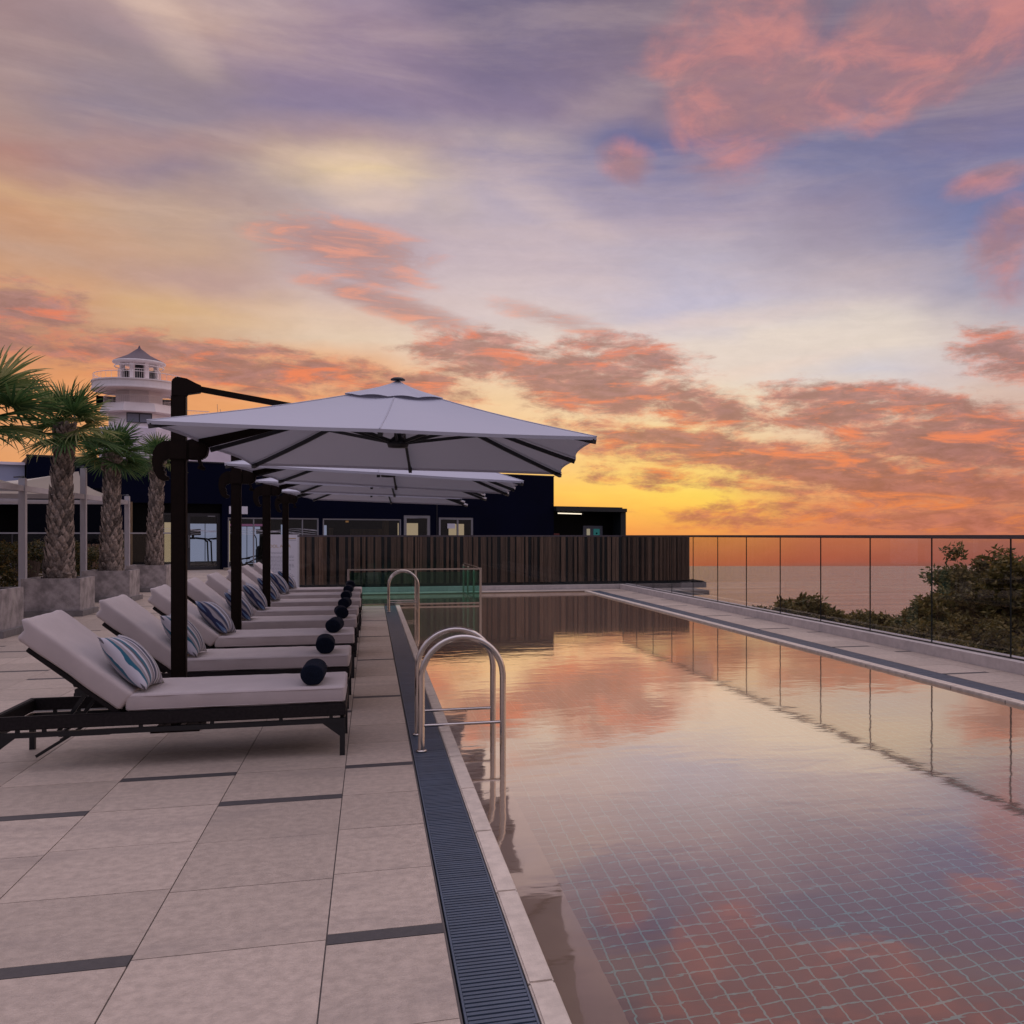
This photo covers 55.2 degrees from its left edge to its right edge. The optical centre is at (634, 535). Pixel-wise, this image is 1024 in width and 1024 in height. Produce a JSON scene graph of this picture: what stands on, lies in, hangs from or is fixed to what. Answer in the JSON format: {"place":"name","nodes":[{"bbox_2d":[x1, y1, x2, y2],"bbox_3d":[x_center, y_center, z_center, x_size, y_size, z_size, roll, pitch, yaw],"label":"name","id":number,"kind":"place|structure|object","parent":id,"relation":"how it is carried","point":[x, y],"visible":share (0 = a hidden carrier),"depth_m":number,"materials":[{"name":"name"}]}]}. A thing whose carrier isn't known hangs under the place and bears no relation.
{"place":"outdoors","nodes":[
{"label":"outdoors","id":0,"kind":"place"},
{"bbox_2d":[11,557,40,586],"bbox_3d":[-13.659,0.940,21.749,0.669,0.920,0.600,0,0,10],"label":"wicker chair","id":1,"kind":"object","parent":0,"point":[35,567],"visible":0.22,"depth_m":21.59,"materials":[{"name":"brown wicker"}]},
{"bbox_2d":[91,346,230,461],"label":"tower building","id":2,"kind":"structure","parent":0,"point":[140,391],"depth_m":97.73,"materials":[{"name":"white paint"}]},
{"bbox_2d":[126,412,151,422],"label":"window","id":3,"kind":"structure","parent":2,"relation":"in","point":[136,417],"depth_m":97.33,"materials":[{"name":"grey glass"}]},
{"bbox_2d":[0,569,462,1023],"bbox_3d":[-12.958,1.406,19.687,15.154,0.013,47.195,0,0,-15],"label":"deck paving","id":4,"kind":"structure","parent":0,"point":[236,932],"depth_m":4.03,"materials":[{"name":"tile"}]},
{"bbox_2d":[0,587,23,638],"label":"concrete planter","id":5,"kind":"object","parent":4,"relation":"on","point":[11,609],"visible":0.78,"depth_m":13.54,"materials":[{"name":"grey concrete"}]},
{"bbox_2d":[0,342,75,452],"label":"fan palm","id":6,"kind":"object","parent":5,"relation":"in","point":[16,396],"visible":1,"depth_m":13.64,"materials":[{"name":"green plant"}]},
{"bbox_2d":[0,461,24,565],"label":"side pavilion","id":7,"kind":"structure","parent":4,"relation":"on","point":[9,512],"depth_m":36.15,"materials":[{"name":"white"}]},
{"bbox_2d":[0,539,35,586],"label":"hedge","id":8,"kind":"object","parent":4,"relation":"on","point":[5,569],"visible":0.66,"depth_m":18.78,"materials":[{"name":"green plant"}]},
{"bbox_2d":[0,532,99,568],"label":"glass railing","id":9,"kind":"object","parent":4,"relation":"on","point":[11,533],"visible":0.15,"depth_m":32.82,"materials":[{"name":"grey metal"}]},
{"bbox_2d":[21,576,98,617],"bbox_3d":[-10.152,1.073,17.062,1.020,0.655,1.020,0,0,-15],"label":"concrete planter","id":10,"kind":"object","parent":4,"relation":"on","point":[73,597],"visible":0.81,"depth_m":16.66,"materials":[{"name":"grey concrete"}]},
{"bbox_2d":[1,370,130,578],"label":"fan palm","id":11,"kind":"object","parent":10,"relation":"in","point":[59,561],"visible":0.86,"depth_m":16.92,"materials":[{"name":"green plant"}]},
{"bbox_2d":[0,539,123,585],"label":"hedge","id":12,"kind":"object","parent":4,"relation":"on","point":[92,555],"visible":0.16,"depth_m":26.08,"materials":[{"name":"green plant"}]},
{"bbox_2d":[0,466,129,586],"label":"pergola","id":13,"kind":"object","parent":4,"relation":"on","point":[22,488],"visible":0.82,"depth_m":20.93,"materials":[{"name":"white wood"}]},
{"bbox_2d":[0,471,104,496],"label":"shade sail","id":14,"kind":"object","parent":13,"relation":"attached to","point":[42,482],"visible":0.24,"depth_m":21.63,"materials":[{"name":"beige fabric"}]},
{"bbox_2d":[87,544,130,569],"bbox_3d":[-19.738,1.060,36.272,1.520,1.480,0.181,0,0,-35],"label":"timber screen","id":15,"kind":"object","parent":4,"relation":"on","point":[94,564],"visible":0.16,"depth_m":35.96,"materials":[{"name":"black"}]},
{"bbox_2d":[81,569,142,601],"bbox_3d":[-11.194,1.073,20.696,1.020,0.655,1.020,0,0,-15],"label":"concrete planter","id":16,"kind":"object","parent":4,"relation":"on","point":[109,584],"visible":0.57,"depth_m":20.31,"materials":[{"name":"grey concrete"}]},
{"bbox_2d":[74,419,154,570],"bbox_3d":[-11.177,-0.879,20.720,1.770,3.378,1.791,0,0,-15],"label":"fan palm","id":17,"kind":"object","parent":16,"relation":"in","point":[110,466],"visible":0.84,"depth_m":20.56,"materials":[{"name":"green plant"}]},
{"bbox_2d":[123,532,170,565],"bbox_3d":[-17.403,0.650,34.696,0.060,1.500,1.880,0,0,38],"label":"glass railing","id":18,"kind":"object","parent":4,"relation":"on","point":[137,533],"visible":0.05,"depth_m":34.23,"materials":[{"name":"grey metal"}]},
{"bbox_2d":[126,564,170,591],"bbox_3d":[-12.187,1.073,24.343,1.020,0.655,1.020,0,0,-15],"label":"concrete planter","id":19,"kind":"object","parent":4,"relation":"on","point":[152,576],"visible":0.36,"depth_m":23.95,"materials":[{"name":"grey concrete"}]},
{"bbox_2d":[132,432,170,564],"bbox_3d":[-12.009,-0.907,24.477,1.546,3.434,1.608,0,0,-15],"label":"fan palm","id":20,"kind":"object","parent":19,"relation":"on","point":[154,542],"visible":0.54,"depth_m":24.24,"materials":[{"name":"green plant"}]},
{"bbox_2d":[0,610,347,757],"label":"sun lounger","id":21,"kind":"object","parent":4,"relation":"on","point":[65,645],"visible":0.85,"depth_m":5.95,"materials":[{"name":"fabric"}]},
{"bbox_2d":[97,634,163,689],"bbox_3d":[-3.154,0.791,6.075,0.191,0.430,0.450,-41,6,-12],"label":"striped pillow","id":22,"kind":"object","parent":21,"relation":"on","point":[131,661],"visible":1,"depth_m":5.92,"materials":[{"name":"white fabric"}]},
{"bbox_2d":[300,658,326,684],"bbox_3d":[-2.099,0.890,6.343,0.150,0.130,0.378,0,0,-14],"label":"rolled towel","id":23,"kind":"object","parent":21,"relation":"on","point":[313,671],"visible":1,"depth_m":6.17,"materials":[{"name":"fabric"}]},
{"bbox_2d":[73,594,351,710],"bbox_3d":[-3.360,0.943,7.903,2.000,0.914,0.740,0,0,-15],"label":"sun lounger","id":24,"kind":"object","parent":4,"relation":"on","point":[124,615],"visible":0.66,"depth_m":7.63,"materials":[{"name":"fabric"}]},
{"bbox_2d":[159,614,206,656],"bbox_3d":[-3.604,0.789,7.737,0.191,0.430,0.450,-40,9,-12],"label":"striped pillow","id":25,"kind":"object","parent":24,"relation":"on","point":[195,643],"visible":0.56,"depth_m":7.60,"materials":[{"name":"white fabric"}]},
{"bbox_2d":[316,633,334,652],"bbox_3d":[-2.551,0.890,7.992,0.150,0.130,0.378,0,0,-17],"label":"rolled towel","id":26,"kind":"object","parent":24,"relation":"on","point":[325,642],"visible":1,"depth_m":7.82,"materials":[{"name":"fabric"}]},
{"bbox_2d":[148,584,354,677],"bbox_3d":[-3.804,0.943,9.559,2.000,0.914,0.740,0,0,-16],"label":"sun lounger","id":27,"kind":"object","parent":4,"relation":"on","point":[159,599],"visible":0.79,"depth_m":9.29,"materials":[{"name":"fabric"}]},
{"bbox_2d":[195,601,235,633],"bbox_3d":[-4.071,0.797,9.415,0.191,0.430,0.450,-44,4,-11],"label":"striped pillow","id":28,"kind":"object","parent":27,"relation":"on","point":[216,617],"visible":1,"depth_m":9.25,"materials":[{"name":"fabric"}]},
{"bbox_2d":[325,617,343,632],"bbox_3d":[-2.995,0.890,9.675,0.151,0.130,0.378,0,0,-11],"label":"rolled towel","id":29,"kind":"object","parent":27,"relation":"on","point":[334,624],"visible":1,"depth_m":9.50,"materials":[{"name":"fabric"}]},
{"bbox_2d":[187,577,356,656],"bbox_3d":[-4.248,0.943,11.191,2.000,0.914,0.740,0,0,-16],"label":"sun lounger","id":30,"kind":"object","parent":4,"relation":"on","point":[198,589],"visible":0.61,"depth_m":10.95,"materials":[{"name":"fabric"}]},
{"bbox_2d":[224,589,253,620],"bbox_3d":[-4.501,0.791,11.019,0.191,0.430,0.450,-41,12,-12],"label":"striped pillow","id":31,"kind":"object","parent":30,"relation":"on","point":[247,612],"visible":0.69,"depth_m":10.87,"materials":[{"name":"white fabric"}]},
{"bbox_2d":[334,605,348,617],"bbox_3d":[-3.423,0.890,11.300,0.150,0.130,0.378,0,0,-20],"label":"rolled towel","id":32,"kind":"object","parent":30,"relation":"on","point":[341,611],"visible":0.98,"depth_m":11.13,"materials":[{"name":"black fabric"}]},
{"bbox_2d":[205,572,358,642],"bbox_3d":[-4.662,0.943,12.703,2.000,0.914,0.740,0,0,-15],"label":"sun lounger","id":33,"kind":"object","parent":4,"relation":"on","point":[219,584],"visible":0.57,"depth_m":12.46,"materials":[{"name":"fabric"}]},
{"bbox_2d":[243,583,267,610],"bbox_3d":[-4.901,0.788,12.506,0.191,0.430,0.450,-40,12,-12],"label":"striped pillow","id":34,"kind":"object","parent":33,"relation":"on","point":[255,595],"visible":1,"depth_m":12.35,"materials":[{"name":"white fabric"}]},
{"bbox_2d":[338,597,351,607],"bbox_3d":[-3.829,0.890,12.796,0.151,0.130,0.378,0,0,-11],"label":"rolled towel","id":35,"kind":"object","parent":33,"relation":"on","point":[346,602],"visible":0.85,"depth_m":12.62,"materials":[{"name":"black fabric"}]},
{"bbox_2d":[271,535,298,587],"bbox_3d":[-8.639,0.690,23.657,0.840,1.420,0.048,0,0,-19],"label":"notice board","id":36,"kind":"object","parent":4,"relation":"on","point":[276,553],"visible":0.38,"depth_m":23.70,"materials":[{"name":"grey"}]},
{"bbox_2d":[226,569,361,629],"bbox_3d":[-5.090,0.943,14.342,2.000,0.914,0.740,0,0,-15],"label":"sun lounger","id":37,"kind":"object","parent":4,"relation":"on","point":[305,602],"visible":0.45,"depth_m":14.14,"materials":[{"name":"black steel"},{"name":"fabric cushions"}]},
{"bbox_2d":[257,578,279,599],"bbox_3d":[-5.352,0.788,14.159,0.191,0.430,0.450,-40,5,-12],"label":"striped pillow","id":38,"kind":"object","parent":37,"relation":"on","point":[275,595],"visible":0.65,"depth_m":14.01,"materials":[{"name":"white fabric"}]},
{"bbox_2d":[341,590,351,597],"bbox_3d":[-4.296,0.890,14.430,0.151,0.130,0.378,0,0,-13],"label":"rolled towel","id":39,"kind":"object","parent":37,"relation":"on","point":[346,593],"visible":0.7,"depth_m":14.26,"materials":[{"name":"black fabric"}]},
{"bbox_2d":[242,565,359,598],"bbox_3d":[-5.559,0.943,15.966,2.000,0.914,0.740,0,0,-15],"label":"sun lounger","id":40,"kind":"object","parent":4,"relation":"on","point":[252,574],"visible":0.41,"depth_m":15.72,"materials":[{"name":"fabric"}]},
{"bbox_2d":[271,573,289,592],"bbox_3d":[-5.797,0.785,15.808,0.191,0.430,0.450,-39,3,-12],"label":"striped pillow","id":41,"kind":"object","parent":40,"relation":"on","point":[279,582],"visible":0.84,"depth_m":15.64,"materials":[{"name":"white fabric"}]},
{"bbox_2d":[343,585,353,591],"bbox_3d":[-4.748,0.890,16.069,0.151,0.130,0.378,0,0,-12],"label":"rolled towel","id":42,"kind":"object","parent":40,"relation":"on","point":[349,587],"visible":0.66,"depth_m":15.90,"materials":[{"name":"black fabric"}]},
{"bbox_2d":[253,562,361,609],"bbox_3d":[-5.977,0.943,17.529,2.000,0.914,0.740,0,0,-14],"label":"sun lounger","id":43,"kind":"object","parent":4,"relation":"on","point":[258,567],"visible":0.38,"depth_m":17.31,"materials":[{"name":"fabric"}]},
{"bbox_2d":[278,571,296,587],"bbox_3d":[-6.234,0.794,17.371,0.191,0.430,0.450,-43,6,-11],"label":"striped pillow","id":44,"kind":"object","parent":43,"relation":"on","point":[292,583],"visible":0.48,"depth_m":17.22,"materials":[{"name":"white fabric"}]},
{"bbox_2d":[346,580,354,586],"bbox_3d":[-5.168,0.890,17.613,0.151,0.130,0.378,0,0,-20],"label":"rolled towel","id":45,"kind":"object","parent":43,"relation":"on","point":[350,582],"visible":0.67,"depth_m":17.45,"materials":[{"name":"black fabric"}]},
{"bbox_2d":[22,454,626,572],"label":"pool pavilion","id":46,"kind":"structure","parent":4,"relation":"on","point":[528,507],"depth_m":43.49,"materials":[{"name":"black"}]},
{"bbox_2d":[164,529,213,566],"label":"treadmill","id":47,"kind":"object","parent":46,"relation":"on","point":[193,532],"visible":0.69,"depth_m":40.86,"materials":[{"name":"black metal"}]},
{"bbox_2d":[187,513,219,569],"bbox_3d":[-17.525,0.252,39.354,1.270,2.295,0.151,0,0,-35],"label":"door","id":48,"kind":"structure","parent":46,"relation":"in","point":[216,515],"depth_m":39.43,"materials":[{"name":"grey metal"}]},
{"bbox_2d":[209,534,242,565],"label":"treadmill","id":49,"kind":"object","parent":46,"relation":"on","point":[214,562],"visible":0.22,"depth_m":41.44,"materials":[{"name":"black"}]},
{"bbox_2d":[190,524,281,563],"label":"frosted gym window","id":50,"kind":"structure","parent":46,"relation":"in","point":[198,547],"depth_m":43.52,"materials":[{"name":"grey glass"}]},
{"bbox_2d":[242,527,261,565],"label":"elliptical trainer","id":51,"kind":"object","parent":46,"relation":"on","point":[258,556],"visible":0.61,"depth_m":42.33,"materials":[{"name":"black"}]},
{"bbox_2d":[228,517,318,567],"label":"window","id":52,"kind":"structure","parent":46,"relation":"in","point":[317,519],"depth_m":40.21,"materials":[{"name":"silver metal"}]},
{"bbox_2d":[323,518,400,534],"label":"window","id":53,"kind":"structure","parent":46,"relation":"in","point":[323,518],"depth_m":42.87,"materials":[{"name":"silver metal"}]},
{"bbox_2d":[404,515,429,534],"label":"door","id":54,"kind":"structure","parent":46,"relation":"in","point":[427,517],"depth_m":44.35,"materials":[{"name":"silver metal"}]},
{"bbox_2d":[398,523,463,534],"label":"bright dining window","id":55,"kind":"structure","parent":46,"relation":"in","point":[412,528],"depth_m":46.31,"materials":[{"name":"grey"}]},
{"bbox_2d":[439,517,472,534],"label":"door","id":56,"kind":"structure","parent":46,"relation":"in","point":[440,518],"depth_m":45.55,"materials":[{"name":"silver metal"}]},
{"bbox_2d":[583,526,602,534],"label":"door","id":57,"kind":"structure","parent":46,"relation":"in","point":[587,530],"depth_m":50.51,"materials":[{"name":"grey"}]},
{"bbox_2d":[253,476,485,606],"bbox_3d":[-3.730,0.081,13.774,3.184,2.638,2.856,0,0,-8],"label":"cantilever umbrella","id":58,"kind":"object","parent":4,"relation":"on","point":[268,489],"visible":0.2,"depth_m":13.46,"materials":[{"name":"grey fabric"}]},
{"bbox_2d":[218,455,523,629],"bbox_3d":[-2.927,0.091,10.876,3.165,2.617,2.856,0,0,-10],"label":"cantilever umbrella","id":59,"kind":"object","parent":4,"relation":"on","point":[236,477],"visible":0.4,"depth_m":10.32,"materials":[{"name":"grey fabric"}]},
{"bbox_2d":[146,377,596,733],"bbox_3d":[-2.016,0.070,7.695,3.118,2.660,2.856,0,0,-9],"label":"cantilever umbrella","id":60,"kind":"object","parent":4,"relation":"on","point":[397,424],"visible":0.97,"depth_m":7.10,"materials":[{"name":"grey fabric"}]},
{"bbox_2d":[275,489,467,585],"bbox_3d":[-4.579,0.080,16.811,3.231,2.640,2.856,0,0,-8],"label":"cantilever umbrella","id":61,"kind":"object","parent":4,"relation":"on","point":[285,498],"visible":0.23,"depth_m":16.65,"materials":[{"name":"grey fabric"}]},
{"bbox_2d":[347,563,481,605],"bbox_3d":[-4.931,1.486,21.419,2.661,1.627,3.876,0,0,-15],"label":"glass barrier","id":62,"kind":"object","parent":4,"relation":"on","point":[472,583],"visible":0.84,"depth_m":19.90,"materials":[{"name":"glass"}]},
{"bbox_2d":[385,605,539,1023],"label":"overflow grate","id":63,"kind":"object","parent":4,"relation":"on","point":[491,986],"visible":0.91,"depth_m":3.81,"materials":[{"name":"black"}]},
{"bbox_2d":[413,626,505,752],"bbox_3d":[-1.194,1.462,6.588,0.595,1.635,0.608,0,0,-15],"label":"pool ladder","id":64,"kind":"object","parent":63,"relation":"on","point":[469,635],"visible":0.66,"depth_m":6.38,"materials":[{"name":"silver metal"}]},
{"bbox_2d":[299,537,688,587],"bbox_3d":[-3.726,0.877,26.583,10.980,1.725,0.184,0,0,-15],"label":"timber screen","id":65,"kind":"object","parent":4,"relation":"on","point":[326,561],"visible":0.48,"depth_m":26.55,"materials":[{"name":"black wood"}]},
{"bbox_2d":[0,0,1023,565],"label":"sky","id":66,"kind":"structure","parent":0,"point":[768,255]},
{"bbox_2d":[362,591,1005,701],"bbox_3d":[-0.479,1.553,13.498,7.030,0.294,23.500,0,0,-15],"label":"walkway bed","id":67,"kind":"object","parent":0,"point":[491,592],"visible":0.1,"depth_m":23.79,"materials":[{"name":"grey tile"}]},
{"bbox_2d":[362,589,623,594],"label":"walkway paving","id":68,"kind":"structure","parent":67,"relation":"on","point":[432,592],"depth_m":24.07,"materials":[{"name":"stone"}]},
{"bbox_2d":[362,583,1023,674],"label":"kerb","id":69,"kind":"structure","parent":67,"relation":"on","point":[1010,665],"depth_m":14.27,"materials":[{"name":"grey stone"}]},
{"bbox_2d":[297,535,621,587],"bbox_3d":[-4.234,0.642,24.488,8.138,1.292,0.064,0,0,-15],"label":"glass fence","id":70,"kind":"object","parent":69,"relation":"on","point":[471,536],"visible":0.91,"depth_m":24.50,"materials":[{"name":"black"}]},
{"bbox_2d":[622,535,1023,660],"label":"glass fence","id":71,"kind":"object","parent":69,"relation":"on","point":[932,537],"visible":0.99,"depth_m":12.91,"materials":[{"name":"black"}]},
{"bbox_2d":[592,591,1023,700],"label":"overflow grate","id":72,"kind":"object","parent":67,"relation":"on","point":[979,686],"visible":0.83,"depth_m":11.19,"materials":[{"name":"black metal"}]},
{"bbox_2d":[603,590,1023,693],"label":"walkway paving","id":73,"kind":"structure","parent":67,"relation":"on","point":[991,677],"depth_m":12.08,"materials":[{"name":"stone"}]},
{"bbox_2d":[369,591,1005,702],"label":"pool floor","id":74,"kind":"structure","parent":0,"point":[461,593],"depth_m":23.60,"materials":[{"name":"tile"}]},
{"bbox_2d":[396,591,1023,1023],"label":"pool coping","id":75,"kind":"object","parent":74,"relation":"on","point":[546,997],"visible":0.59,"depth_m":4.35,"materials":[{"name":"grey stone"}]},
{"bbox_2d":[387,569,418,612],"bbox_3d":[-4.300,1.462,17.992,0.595,1.635,0.608,0,0,-15],"label":"pool ladder","id":76,"kind":"object","parent":75,"relation":"attached to","point":[395,573],"visible":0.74,"depth_m":17.78,"materials":[{"name":"silver metal"}]},
{"bbox_2d":[362,592,1023,1023],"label":"pool water","id":77,"kind":"structure","parent":0,"point":[694,822],"depth_m":4.89,"materials":[{"name":"liquid"}]},
{"bbox_2d":[689,566,975,617],"bbox_3d":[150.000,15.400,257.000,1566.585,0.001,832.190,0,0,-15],"label":"sea","id":78,"kind":"structure","parent":0,"point":[894,589],"depth_m":302.90,"materials":[{"name":"beige liquid"}]},
{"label":"ground","id":79,"kind":"structure","parent":0,"visible":0},
{"bbox_2d":[656,587,708,594],"bbox_3d":[-0.184,5.450,14.377,10.600,7.900,25.040,0,0,-15],"label":"terrace edge","id":80,"kind":"object","parent":79,"relation":"on","point":[689,590],"visible":0.14,"depth_m":26.31,"materials":[{"name":"concrete"}]},
{"bbox_2d":[680,579,705,587],"bbox_3d":[1.563,1.413,28.435,0.760,0.195,1.150,0,0,-15],"label":"concrete ledge","id":81,"kind":"object","parent":80,"relation":"on","point":[699,584],"visible":0.61,"depth_m":27.90,"materials":[{"name":"black concrete"}]},
{"bbox_2d":[728,601,769,609],"bbox_3d":[3.335,5.650,27.602,2.496,7.510,2.426,0,0,-31],"label":"broadleaf tree","id":82,"kind":"object","parent":79,"relation":"on","point":[761,606],"depth_m":27.47,"materials":[{"name":"green plant"}]},
{"bbox_2d":[769,592,851,624],"bbox_3d":[5.173,5.524,28.326,3.635,7.763,3.194,0,0,-15],"label":"broadleaf tree","id":83,"kind":"object","parent":79,"relation":"on","point":[802,605],"visible":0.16,"depth_m":27.93,"materials":[{"name":"green plant"}]},
{"bbox_2d":[842,609,908,635],"bbox_3d":[6.875,5.787,29.059,3.478,7.240,3.373,0,0,-15],"label":"broadleaf tree","id":84,"kind":"object","parent":79,"relation":"on","point":[880,621],"visible":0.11,"depth_m":28.63,"materials":[{"name":"green plant"}]},
{"bbox_2d":[890,600,973,636],"bbox_3d":[9.134,5.717,31.017,3.264,7.379,3.653,0,0,-15],"label":"broadleaf tree","id":85,"kind":"object","parent":79,"relation":"on","point":[940,612],"visible":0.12,"depth_m":30.54,"materials":[{"name":"green plant"}]},
{"bbox_2d":[926,632,955,643],"bbox_3d":[7.954,5.997,25.624,3.729,6.822,3.723,0,0,38],"label":"broadleaf tree","id":86,"kind":"object","parent":79,"relation":"on","point":[936,637],"depth_m":26.09,"materials":[{"name":"green plant"}]},
{"bbox_2d":[899,617,983,649],"bbox_3d":[8.771,5.913,29.099,3.721,6.988,3.625,0,0,-15],"label":"broadleaf tree","id":87,"kind":"object","parent":79,"relation":"on","point":[945,631],"visible":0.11,"depth_m":28.75,"materials":[{"name":"green plant"}]},
{"bbox_2d":[909,541,1023,640],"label":"broadleaf tree","id":88,"kind":"object","parent":79,"relation":"on","point":[981,591],"visible":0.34,"depth_m":31.73,"materials":[{"name":"green plant"}]},
{"bbox_2d":[963,618,1023,656],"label":"broadleaf tree","id":89,"kind":"object","parent":79,"relation":"on","point":[986,635],"visible":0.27,"depth_m":28.71,"materials":[{"name":"green plant"}]}
]}

